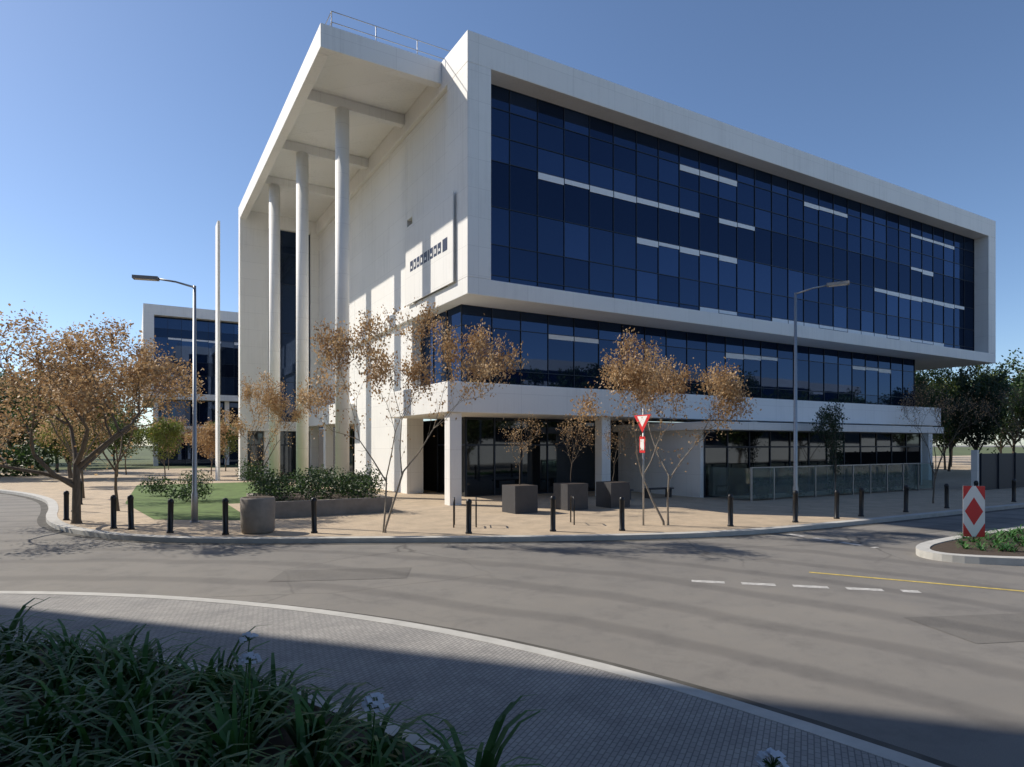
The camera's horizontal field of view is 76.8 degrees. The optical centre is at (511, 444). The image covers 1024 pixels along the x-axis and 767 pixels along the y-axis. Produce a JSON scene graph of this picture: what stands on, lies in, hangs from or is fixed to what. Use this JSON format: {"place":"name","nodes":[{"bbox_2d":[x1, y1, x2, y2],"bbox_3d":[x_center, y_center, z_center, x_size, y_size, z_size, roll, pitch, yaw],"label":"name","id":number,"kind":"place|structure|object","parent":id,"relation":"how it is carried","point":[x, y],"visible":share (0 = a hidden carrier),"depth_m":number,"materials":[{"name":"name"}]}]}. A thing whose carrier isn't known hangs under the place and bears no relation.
{"place":"outdoors","nodes":[
{"label":"outdoors","id":0,"kind":"place"},
{"bbox_2d":[0,594,906,766],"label":"island paving","id":1,"kind":"structure","parent":0,"point":[599,718],"depth_m":6.72,"materials":[{"name":"grey concrete"}]},
{"bbox_2d":[319,420,674,491],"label":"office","id":2,"kind":"structure","parent":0,"point":[430,465],"depth_m":35.35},
{"bbox_2d":[0,446,1023,766],"bbox_3d":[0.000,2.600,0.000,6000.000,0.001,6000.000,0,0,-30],"label":"asphalt ground","id":3,"kind":"structure","parent":0,"point":[836,652],"depth_m":10.86,"materials":[{"name":"grey asphalt"}]},
{"bbox_2d":[0,438,61,476],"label":"scrub","id":4,"kind":"object","parent":3,"relation":"on","point":[26,456],"visible":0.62,"depth_m":51.59,"materials":[{"name":"green plant"}]},
{"bbox_2d":[141,303,334,465],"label":"office building","id":5,"kind":"structure","parent":3,"relation":"on","point":[171,326],"depth_m":78.46,"materials":[{"name":"blue glass"}]},
{"bbox_2d":[13,636,474,766],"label":"planting bed edging","id":6,"kind":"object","parent":3,"relation":"on","point":[391,730],"depth_m":5.43,"materials":[{"name":"concrete"}]},
{"bbox_2d":[0,597,788,766],"bbox_3d":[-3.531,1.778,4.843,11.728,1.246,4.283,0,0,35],"label":"planting bed","id":7,"kind":"object","parent":6,"relation":"in","point":[119,689],"depth_m":4.84,"materials":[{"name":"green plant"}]},
{"bbox_2d":[0,591,940,766],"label":"curb","id":8,"kind":"structure","parent":3,"relation":"on","point":[868,747],"depth_m":7.18,"materials":[{"name":"concrete"}]},
{"bbox_2d":[0,489,1023,543],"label":"kerb","id":9,"kind":"structure","parent":3,"relation":"on","point":[53,520],"depth_m":17.71,"materials":[{"name":"concrete"}]},
{"bbox_2d":[0,493,1023,544],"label":"road gutter grime","id":10,"kind":"object","parent":3,"relation":"on","point":[41,521],"visible":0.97,"depth_m":17.92,"materials":[{"name":"grey concrete"}]},
{"bbox_2d":[181,596,957,766],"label":"road gutter grime","id":11,"kind":"structure","parent":3,"relation":"on","point":[877,742],"depth_m":6.58,"materials":[{"name":"grey concrete"}]},
{"bbox_2d":[215,23,995,505],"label":"office frame walls","id":12,"kind":"structure","parent":3,"relation":"on","point":[419,135],"depth_m":33.35,"materials":[{"name":"white paint"}]},
{"bbox_2d":[325,11,449,58],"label":"office roof rails","id":13,"kind":"object","parent":12,"relation":"on","point":[375,36],"visible":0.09,"depth_m":27.82,"materials":[{"name":"silver metal"}]},
{"bbox_2d":[406,191,454,305],"bbox_3d":[-3.741,-8.810,29.735,0.360,3.820,5.480,0,0,-30],"label":"office sign","id":14,"kind":"object","parent":12,"relation":"attached to","point":[430,251],"visible":0.98,"depth_m":29.23,"materials":[{"name":"white metal"}]},
{"bbox_2d":[248,84,973,497],"bbox_3d":[8.892,-6.598,46.474,48.455,18.235,27.850,0,0,-30],"label":"window glass","id":15,"kind":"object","parent":12,"relation":"in","point":[588,204],"depth_m":34.23,"materials":[{"name":"blue glass"}]},
{"bbox_2d":[268,517,1023,643],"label":"road repair patches","id":16,"kind":"object","parent":3,"relation":"on","point":[989,628],"visible":1,"depth_m":9.89,"materials":[{"name":"grey asphalt"}]},
{"bbox_2d":[692,580,920,592],"bbox_3d":[5.322,2.596,11.876,3.890,0.001,0.200,0,0,14],"label":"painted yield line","id":17,"kind":"object","parent":3,"relation":"on","point":[811,586],"visible":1,"depth_m":11.84,"materials":[{"name":"white paint"}]},
{"bbox_2d":[789,534,878,547],"bbox_3d":[8.637,2.596,17.589,0.200,0.001,2.816,0,0,-24],"label":"painted yield line","id":18,"kind":"object","parent":3,"relation":"on","point":[833,540],"visible":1,"depth_m":17.54,"materials":[{"name":"white paint"}]},
{"bbox_2d":[809,572,1023,591],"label":"yellow road line","id":19,"kind":"object","parent":3,"relation":"on","point":[918,581],"visible":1,"depth_m":12.28,"materials":[{"name":"yellow paint"}]},
{"bbox_2d":[916,526,1023,565],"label":"splitter kerb","id":20,"kind":"structure","parent":3,"relation":"on","point":[923,550],"depth_m":14.30,"materials":[{"name":"concrete"}]},
{"bbox_2d":[930,529,1023,556],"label":"soil bed","id":21,"kind":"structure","parent":20,"relation":"in","point":[950,547],"depth_m":15.34,"materials":[{"name":"brown soil"}]},
{"bbox_2d":[963,486,984,539],"bbox_3d":[11.841,1.755,16.565,0.480,1.410,0.060,0,0,18],"label":"traffic sign","id":22,"kind":"object","parent":21,"relation":"on","point":[973,511],"visible":0.87,"depth_m":16.54,"materials":[{"name":"metal"}]},
{"bbox_2d":[949,525,1023,551],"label":"shrubs","id":23,"kind":"object","parent":21,"relation":"on","point":[1013,532],"visible":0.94,"depth_m":16.19,"materials":[{"name":"green plant"}]},
{"bbox_2d":[0,455,1023,536],"bbox_3d":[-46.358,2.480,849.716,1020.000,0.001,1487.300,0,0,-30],"label":"pavement","id":24,"kind":"structure","parent":0,"point":[427,513],"depth_m":23.70,"materials":[{"name":"beige concrete"}]},
{"bbox_2d":[0,391,8,420],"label":"tree","id":25,"kind":"object","parent":24,"relation":"on","point":[5,397],"visible":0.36,"depth_m":49.75,"materials":[{"name":"brown plant"}]},
{"bbox_2d":[0,369,83,471],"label":"tree","id":26,"kind":"object","parent":24,"relation":"on","point":[57,464],"visible":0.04,"depth_m":57.24,"materials":[{"name":"brown plant"}]},
{"bbox_2d":[3,394,117,477],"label":"tree","id":27,"kind":"object","parent":24,"relation":"on","point":[68,462],"visible":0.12,"depth_m":46.83,"materials":[{"name":"brown plant"}]},
{"bbox_2d":[63,491,69,519],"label":"bollard","id":28,"kind":"object","parent":24,"relation":"on","point":[66,504],"visible":1,"depth_m":21.24,"materials":[{"name":"black metal"}]},
{"bbox_2d":[34,402,112,464],"bbox_3d":[-26.666,-0.100,38.546,4.035,5.239,3.653,0,0,11],"label":"park tree","id":29,"kind":"object","parent":24,"relation":"on","point":[51,433],"visible":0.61,"depth_m":38.48,"materials":[{"name":"brown plant"}]},
{"bbox_2d":[0,357,158,497],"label":"street tree","id":30,"kind":"object","parent":24,"relation":"on","point":[82,477],"visible":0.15,"depth_m":29.86,"materials":[{"name":"brown plant"}]},
{"bbox_2d":[80,481,82,504],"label":"bollard","id":31,"kind":"object","parent":24,"relation":"on","point":[81,491],"visible":0.48,"depth_m":26.87,"materials":[{"name":"black metal"}]},
{"bbox_2d":[0,301,206,523],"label":"street tree","id":32,"kind":"object","parent":24,"relation":"on","point":[63,378],"visible":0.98,"depth_m":19.93,"materials":[{"name":"brown plant"}]},
{"bbox_2d":[32,317,186,510],"bbox_3d":[-14.747,-1.002,23.865,5.057,7.035,6.358,0,0,-30],"label":"street tree","id":33,"kind":"object","parent":24,"relation":"on","point":[119,458],"visible":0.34,"depth_m":22.96,"materials":[{"name":"brown plant"}]},
{"bbox_2d":[110,495,116,528],"bbox_3d":[-11.817,1.980,19.154,0.187,1.003,0.185,0,0,-30],"label":"bollard","id":34,"kind":"object","parent":24,"relation":"on","point":[113,498],"visible":1,"depth_m":19.10,"materials":[{"name":"black metal"}]},
{"bbox_2d":[105,415,152,474],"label":"park tree","id":35,"kind":"object","parent":24,"relation":"on","point":[113,427],"visible":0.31,"depth_m":53.76,"materials":[{"name":"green plant"}]},
{"bbox_2d":[127,495,134,529],"bbox_3d":[-11.179,1.970,18.948,0.195,1.023,0.183,0,0,-30],"label":"bollard","id":36,"kind":"object","parent":24,"relation":"on","point":[130,498],"visible":1,"depth_m":18.89,"materials":[{"name":"black metal"}]},
{"bbox_2d":[129,416,190,478],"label":"park tree","id":37,"kind":"object","parent":24,"relation":"on","point":[158,431],"visible":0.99,"depth_m":46.45,"materials":[{"name":"green plant"}]},
{"bbox_2d":[132,275,199,522],"bbox_3d":[-10.944,-1.410,20.463,1.909,7.780,0.296,0,0,-17],"label":"street lamp","id":38,"kind":"object","parent":24,"relation":"on","point":[194,506],"visible":1,"depth_m":20.64,"materials":[{"name":"grey metal"}]},
{"bbox_2d":[166,498,173,532],"bbox_3d":[-9.645,1.996,18.225,0.194,0.972,0.186,0,0,-30],"label":"bollard","id":39,"kind":"object","parent":24,"relation":"on","point":[170,515],"visible":1,"depth_m":18.16,"materials":[{"name":"black metal"}]},
{"bbox_2d":[156,415,191,469],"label":"park tree","id":40,"kind":"object","parent":24,"relation":"on","point":[174,420],"visible":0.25,"depth_m":63.13,"materials":[{"name":"green plant"}]},
{"bbox_2d":[182,417,231,474],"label":"park tree","id":41,"kind":"object","parent":24,"relation":"on","point":[206,436],"visible":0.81,"depth_m":52.12,"materials":[{"name":"brown plant"}]},
{"bbox_2d":[125,482,299,519],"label":"lawn","id":42,"kind":"structure","parent":24,"relation":"on","point":[154,506],"depth_m":27.77,"materials":[{"name":"green plant"}]},
{"bbox_2d":[138,475,176,494],"bbox_3d":[-17.249,1.960,31.496,1.778,1.060,1.348,0,0,-13],"label":"shrub","id":43,"kind":"object","parent":42,"relation":"on","point":[159,486],"visible":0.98,"depth_m":31.34,"materials":[{"name":"green plant"}]},
{"bbox_2d":[163,482,213,501],"bbox_3d":[-14.109,2.060,28.192,2.083,0.896,1.838,0,0,-30],"label":"shrub","id":44,"kind":"object","parent":42,"relation":"on","point":[184,491],"visible":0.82,"depth_m":27.92,"materials":[{"name":"green plant"}]},
{"bbox_2d":[175,469,214,489],"bbox_3d":[-17.687,1.905,36.209,1.751,1.201,2.204,0,0,13],"label":"shrub","id":45,"kind":"object","parent":42,"relation":"on","point":[189,478],"visible":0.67,"depth_m":35.92,"materials":[{"name":"green plant"}]},
{"bbox_2d":[235,458,263,483],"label":"shrub","id":46,"kind":"object","parent":42,"relation":"on","point":[244,469],"visible":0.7,"depth_m":41.02,"materials":[{"name":"green plant"}]},
{"bbox_2d":[218,367,318,479],"bbox_3d":[-11.800,-0.602,31.055,3.226,6.237,4.384,0,0,40],"label":"street tree","id":47,"kind":"object","parent":42,"relation":"on","point":[272,399],"visible":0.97,"depth_m":30.88,"materials":[{"name":"brown plant"}]},
{"bbox_2d":[197,418,237,470],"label":"park tree","id":48,"kind":"object","parent":24,"relation":"on","point":[229,441],"visible":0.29,"depth_m":60.54,"materials":[{"name":"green plant"}]},
{"bbox_2d":[222,498,228,534],"bbox_3d":[-7.921,1.971,17.848,0.188,1.020,0.189,0,0,-30],"label":"bollard","id":49,"kind":"object","parent":24,"relation":"on","point":[225,501],"visible":1,"depth_m":17.79,"materials":[{"name":"black metal"}]},
{"bbox_2d":[240,496,274,533],"bbox_3d":[-7.212,1.980,18.319,0.939,1.000,0.939,0,0,-30],"label":"round planter","id":50,"kind":"object","parent":24,"relation":"on","point":[257,515],"visible":0.91,"depth_m":17.93,"materials":[{"name":"concrete"}]},
{"bbox_2d":[242,496,272,497],"bbox_3d":[-7.212,1.528,18.319,0.819,0.104,0.819,0,0,-30],"label":"planter top","id":51,"kind":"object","parent":50,"relation":"in","point":[257,497],"depth_m":18.16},
{"bbox_2d":[269,107,348,489],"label":"columns","id":52,"kind":"structure","parent":24,"relation":"on","point":[341,256],"depth_m":35.53,"materials":[{"name":"white paint"}]},
{"bbox_2d":[311,497,317,532],"bbox_3d":[-5.569,1.978,18.181,0.194,1.007,0.184,0,0,-30],"label":"bollard","id":53,"kind":"object","parent":24,"relation":"on","point":[314,514],"visible":1,"depth_m":18.11,"materials":[{"name":"black metal"}]},
{"bbox_2d":[246,491,391,517],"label":"planter wall","id":54,"kind":"structure","parent":24,"relation":"on","point":[287,509],"depth_m":22.88,"materials":[{"name":"concrete"}]},
{"bbox_2d":[257,492,377,500],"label":"planter soil","id":55,"kind":"structure","parent":54,"relation":"in","point":[297,497],"depth_m":24.80,"materials":[{"name":"brown soil"}]},
{"bbox_2d":[246,460,281,494],"bbox_3d":[-9.628,1.288,25.462,1.633,1.400,1.460,0,0,43],"label":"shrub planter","id":56,"kind":"object","parent":55,"relation":"on","point":[261,473],"visible":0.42,"depth_m":25.28,"materials":[{"name":"green plant"}]},
{"bbox_2d":[246,474,294,497],"bbox_3d":[-9.005,1.528,24.103,1.590,0.928,1.303,0,0,22],"label":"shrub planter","id":57,"kind":"object","parent":55,"relation":"on","point":[258,483],"visible":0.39,"depth_m":24.03,"materials":[{"name":"green plant"}]},
{"bbox_2d":[250,467,314,500],"bbox_3d":[-8.047,1.401,22.797,2.285,1.209,1.436,0,0,24],"label":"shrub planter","id":58,"kind":"object","parent":55,"relation":"on","point":[284,483],"visible":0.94,"depth_m":22.76,"materials":[{"name":"green plant"}]},
{"bbox_2d":[285,471,328,494],"bbox_3d":[-8.338,1.515,26.077,1.733,0.978,1.978,0,0,-30],"label":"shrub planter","id":59,"kind":"object","parent":55,"relation":"on","point":[299,480],"visible":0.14,"depth_m":25.99,"materials":[{"name":"green plant"}]},
{"bbox_2d":[295,465,339,497],"bbox_3d":[-7.380,1.377,24.570,1.294,1.243,1.992,0,0,12],"label":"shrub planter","id":60,"kind":"object","parent":55,"relation":"on","point":[310,476],"visible":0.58,"depth_m":24.19,"materials":[{"name":"green plant"}]},
{"bbox_2d":[301,467,351,499],"bbox_3d":[-6.729,1.361,23.537,1.794,1.289,1.717,0,0,-30],"label":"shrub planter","id":61,"kind":"object","parent":55,"relation":"on","point":[331,479],"visible":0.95,"depth_m":23.51,"materials":[{"name":"green plant"}]},
{"bbox_2d":[324,472,359,493],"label":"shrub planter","id":62,"kind":"object","parent":55,"relation":"on","point":[343,480],"visible":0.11,"depth_m":26.25,"materials":[{"name":"green plant"}]},
{"bbox_2d":[333,470,368,495],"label":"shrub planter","id":63,"kind":"object","parent":55,"relation":"on","point":[349,485],"visible":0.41,"depth_m":25.15,"materials":[{"name":"green plant"}]},
{"bbox_2d":[344,464,382,497],"bbox_3d":[-5.561,1.354,24.110,1.429,1.302,1.687,0,0,-15],"label":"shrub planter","id":64,"kind":"object","parent":55,"relation":"on","point":[364,483],"visible":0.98,"depth_m":23.91,"materials":[{"name":"green plant"}]},
{"bbox_2d":[351,469,387,493],"bbox_3d":[-7.016,1.842,30.629,2.101,1.328,1.628,0,0,31],"label":"shrub","id":65,"kind":"object","parent":55,"relation":"on","point":[371,481],"visible":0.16,"depth_m":30.64,"materials":[{"name":"green plant"}]},
{"bbox_2d":[309,466,331,483],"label":"shrub","id":66,"kind":"object","parent":24,"relation":"on","point":[321,470],"visible":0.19,"depth_m":40.73,"materials":[{"name":"green plant"}]},
{"bbox_2d":[293,297,528,532],"bbox_3d":[-2.912,-0.901,18.265,7.110,6.837,3.422,0,0,13],"label":"street tree","id":67,"kind":"object","parent":24,"relation":"on","point":[416,366],"visible":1,"depth_m":18.01,"materials":[{"name":"brown plant"}]},
{"bbox_2d":[465,499,471,533],"bbox_3d":[-1.210,1.993,18.070,0.187,0.976,0.190,0,0,-30],"label":"bollard","id":68,"kind":"object","parent":24,"relation":"on","point":[468,514],"visible":1,"depth_m":18.00,"materials":[{"name":"black metal"}]},
{"bbox_2d":[453,495,574,527],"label":"bike stands","id":69,"kind":"object","parent":24,"relation":"on","point":[571,496],"visible":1,"depth_m":19.42,"materials":[{"name":"black metal"}]},
{"bbox_2d":[550,496,555,531],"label":"bollard","id":70,"kind":"object","parent":24,"relation":"on","point":[552,513],"visible":1,"depth_m":18.47,"materials":[{"name":"black metal"}]},
{"bbox_2d":[502,481,629,513],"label":"planter boxes","id":71,"kind":"object","parent":24,"relation":"on","point":[520,499],"visible":0.96,"depth_m":24.56,"materials":[{"name":"concrete"}]},
{"bbox_2d":[502,414,542,484],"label":"potted tree","id":72,"kind":"object","parent":71,"relation":"on","point":[525,446],"visible":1,"depth_m":23.75,"materials":[{"name":"brown plant"}]},
{"bbox_2d":[555,416,598,482],"bbox_3d":[2.534,0.151,24.962,1.473,2.742,1.576,0,0,-30],"label":"potted tree","id":73,"kind":"object","parent":71,"relation":"on","point":[584,435],"visible":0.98,"depth_m":24.87,"materials":[{"name":"brown plant"}]},
{"bbox_2d":[601,418,638,481],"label":"potted tree","id":74,"kind":"object","parent":71,"relation":"on","point":[616,437],"visible":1,"depth_m":25.76,"materials":[{"name":"brown plant"}]},
{"bbox_2d":[619,497,624,530],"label":"bollard","id":75,"kind":"object","parent":24,"relation":"on","point":[621,513],"visible":1,"depth_m":18.62,"materials":[{"name":"black metal"}]},
{"bbox_2d":[634,409,650,525],"bbox_3d":[4.037,0.680,19.877,0.077,3.600,0.900,0,0,-24],"label":"yield sign","id":76,"kind":"object","parent":24,"relation":"on","point":[643,422],"visible":1,"depth_m":19.85,"materials":[{"name":"white metal"}]},
{"bbox_2d":[630,487,673,499],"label":"benches","id":77,"kind":"object","parent":24,"relation":"on","point":[646,494],"visible":0.45,"depth_m":30.10,"materials":[{"name":"grey concrete"}]},
{"bbox_2d":[565,327,761,524],"bbox_3d":[4.431,-0.602,20.183,5.709,6.237,4.228,0,0,-30],"label":"street tree","id":78,"kind":"object","parent":24,"relation":"on","point":[631,371],"visible":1,"depth_m":19.79,"materials":[{"name":"brown plant"}]},
{"bbox_2d":[727,494,733,526],"bbox_3d":[6.659,1.986,19.675,0.187,0.989,0.185,0,0,-30],"label":"bollard","id":79,"kind":"object","parent":24,"relation":"on","point":[730,510],"visible":1,"depth_m":19.62,"materials":[{"name":"black metal"}]},
{"bbox_2d":[792,490,798,522],"bbox_3d":[9.080,1.967,20.686,0.188,1.030,0.190,0,0,-30],"label":"bollard","id":80,"kind":"object","parent":24,"relation":"on","point":[795,506],"visible":1,"depth_m":20.62,"materials":[{"name":"black metal"}]},
{"bbox_2d":[791,281,849,512],"bbox_3d":[11.121,-1.660,23.337,1.910,8.280,0.298,0,0,30],"label":"street lamp","id":81,"kind":"object","parent":24,"relation":"on","point":[795,442],"visible":0.82,"depth_m":23.69,"materials":[{"name":"grey metal"}]},
{"bbox_2d":[709,462,933,500],"bbox_3d":[16.411,1.730,33.289,15.060,1.500,2.475,0,0,-30],"label":"glass balustrade","id":82,"kind":"object","parent":24,"relation":"on","point":[751,483],"visible":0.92,"depth_m":30.77,"materials":[{"name":"clear glass"}]},
{"bbox_2d":[809,399,849,489],"bbox_3d":[15.466,0.101,31.644,2.037,4.843,1.754,0,0,-30],"label":"conifer tree","id":83,"kind":"object","parent":24,"relation":"on","point":[832,420],"visible":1,"depth_m":31.43,"materials":[{"name":"green plant"}]},
{"bbox_2d":[834,490,839,518],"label":"bollard","id":84,"kind":"object","parent":24,"relation":"on","point":[836,503],"visible":1,"depth_m":21.64,"materials":[{"name":"black metal"}]},
{"bbox_2d":[858,487,863,516],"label":"bollard","id":85,"kind":"object","parent":24,"relation":"on","point":[861,501],"visible":1,"depth_m":22.35,"materials":[{"name":"black metal"}]},
{"bbox_2d":[903,485,908,511],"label":"bollard","id":86,"kind":"object","parent":24,"relation":"on","point":[906,491],"visible":1,"depth_m":23.77,"materials":[{"name":"black metal"}]},
{"bbox_2d":[915,371,951,438],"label":"tree","id":87,"kind":"object","parent":24,"relation":"on","point":[919,380],"visible":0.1,"depth_m":54.21,"materials":[{"name":"green plant"}]},
{"bbox_2d":[933,379,959,469],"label":"tree","id":88,"kind":"object","parent":24,"relation":"on","point":[941,445],"visible":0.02,"depth_m":64.90,"materials":[{"name":"green plant"}]},
{"bbox_2d":[944,483,949,507],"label":"bollard","id":89,"kind":"object","parent":24,"relation":"on","point":[946,491],"visible":1,"depth_m":25.24,"materials":[{"name":"black metal"}]},
{"bbox_2d":[919,372,974,466],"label":"tree","id":90,"kind":"object","parent":24,"relation":"on","point":[944,393],"depth_m":73.10,"materials":[{"name":"green plant"}]},
{"bbox_2d":[896,373,998,502],"bbox_3d":[18.477,-0.301,27.577,3.450,5.637,3.249,0,0,-30],"label":"street tree","id":91,"kind":"object","parent":24,"relation":"on","point":[917,401],"visible":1,"depth_m":27.34,"materials":[{"name":"green plant"}]},
{"bbox_2d":[915,365,1009,470],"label":"tree","id":92,"kind":"object","parent":24,"relation":"on","point":[952,384],"visible":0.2,"depth_m":59.53,"materials":[{"name":"green plant"}]},
{"bbox_2d":[934,364,1015,452],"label":"tree","id":93,"kind":"object","parent":24,"relation":"on","point":[962,378],"visible":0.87,"depth_m":55.15,"materials":[{"name":"green plant"}]},
{"bbox_2d":[971,348,1023,452],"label":"tree","id":94,"kind":"object","parent":24,"relation":"on","point":[1018,381],"visible":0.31,"depth_m":63.66,"materials":[{"name":"green plant"}]},
{"bbox_2d":[979,383,1023,448],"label":"street tree","id":95,"kind":"object","parent":24,"relation":"on","point":[1014,419],"visible":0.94,"depth_m":34.19,"materials":[{"name":"green plant"}]},
{"bbox_2d":[981,406,1022,452],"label":"tree","id":96,"kind":"object","parent":24,"relation":"on","point":[1000,448],"visible":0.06,"depth_m":79.21,"materials":[{"name":"green plant"}]},
{"bbox_2d":[1004,388,1023,432],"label":"tree","id":97,"kind":"object","parent":24,"relation":"on","point":[1011,401],"visible":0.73,"depth_m":51.65,"materials":[{"name":"green plant"}]},
{"bbox_2d":[1011,479,1016,501],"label":"bollard","id":98,"kind":"object","parent":24,"relation":"on","point":[1013,490],"visible":1,"depth_m":28.07,"materials":[{"name":"black metal"}]},
{"bbox_2d":[0,446,1023,470],"bbox_3d":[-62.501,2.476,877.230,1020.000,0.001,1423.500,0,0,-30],"label":"field grass","id":99,"kind":"structure","parent":0,"point":[142,459],"depth_m":109.81,"materials":[{"name":"green plant"}]},
{"bbox_2d":[0,382,35,457],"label":"tree","id":100,"kind":"object","parent":99,"relation":"on","point":[23,436],"visible":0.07,"depth_m":62.09,"materials":[{"name":"brown plant"}]},
{"bbox_2d":[104,400,141,464],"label":"tree","id":101,"kind":"object","parent":99,"relation":"on","point":[130,416],"visible":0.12,"depth_m":80.37,"materials":[{"name":"brown plant"}]},
{"bbox_2d":[0,0,1023,445],"label":"sky","id":102,"kind":"structure","parent":0,"point":[129,129],"materials":[{"name":"blue"}]},
{"bbox_2d":[971,450,1023,489],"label":"boundary wall","id":103,"kind":"structure","parent":0,"point":[995,471],"depth_m":36.30,"materials":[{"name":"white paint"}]}
]}

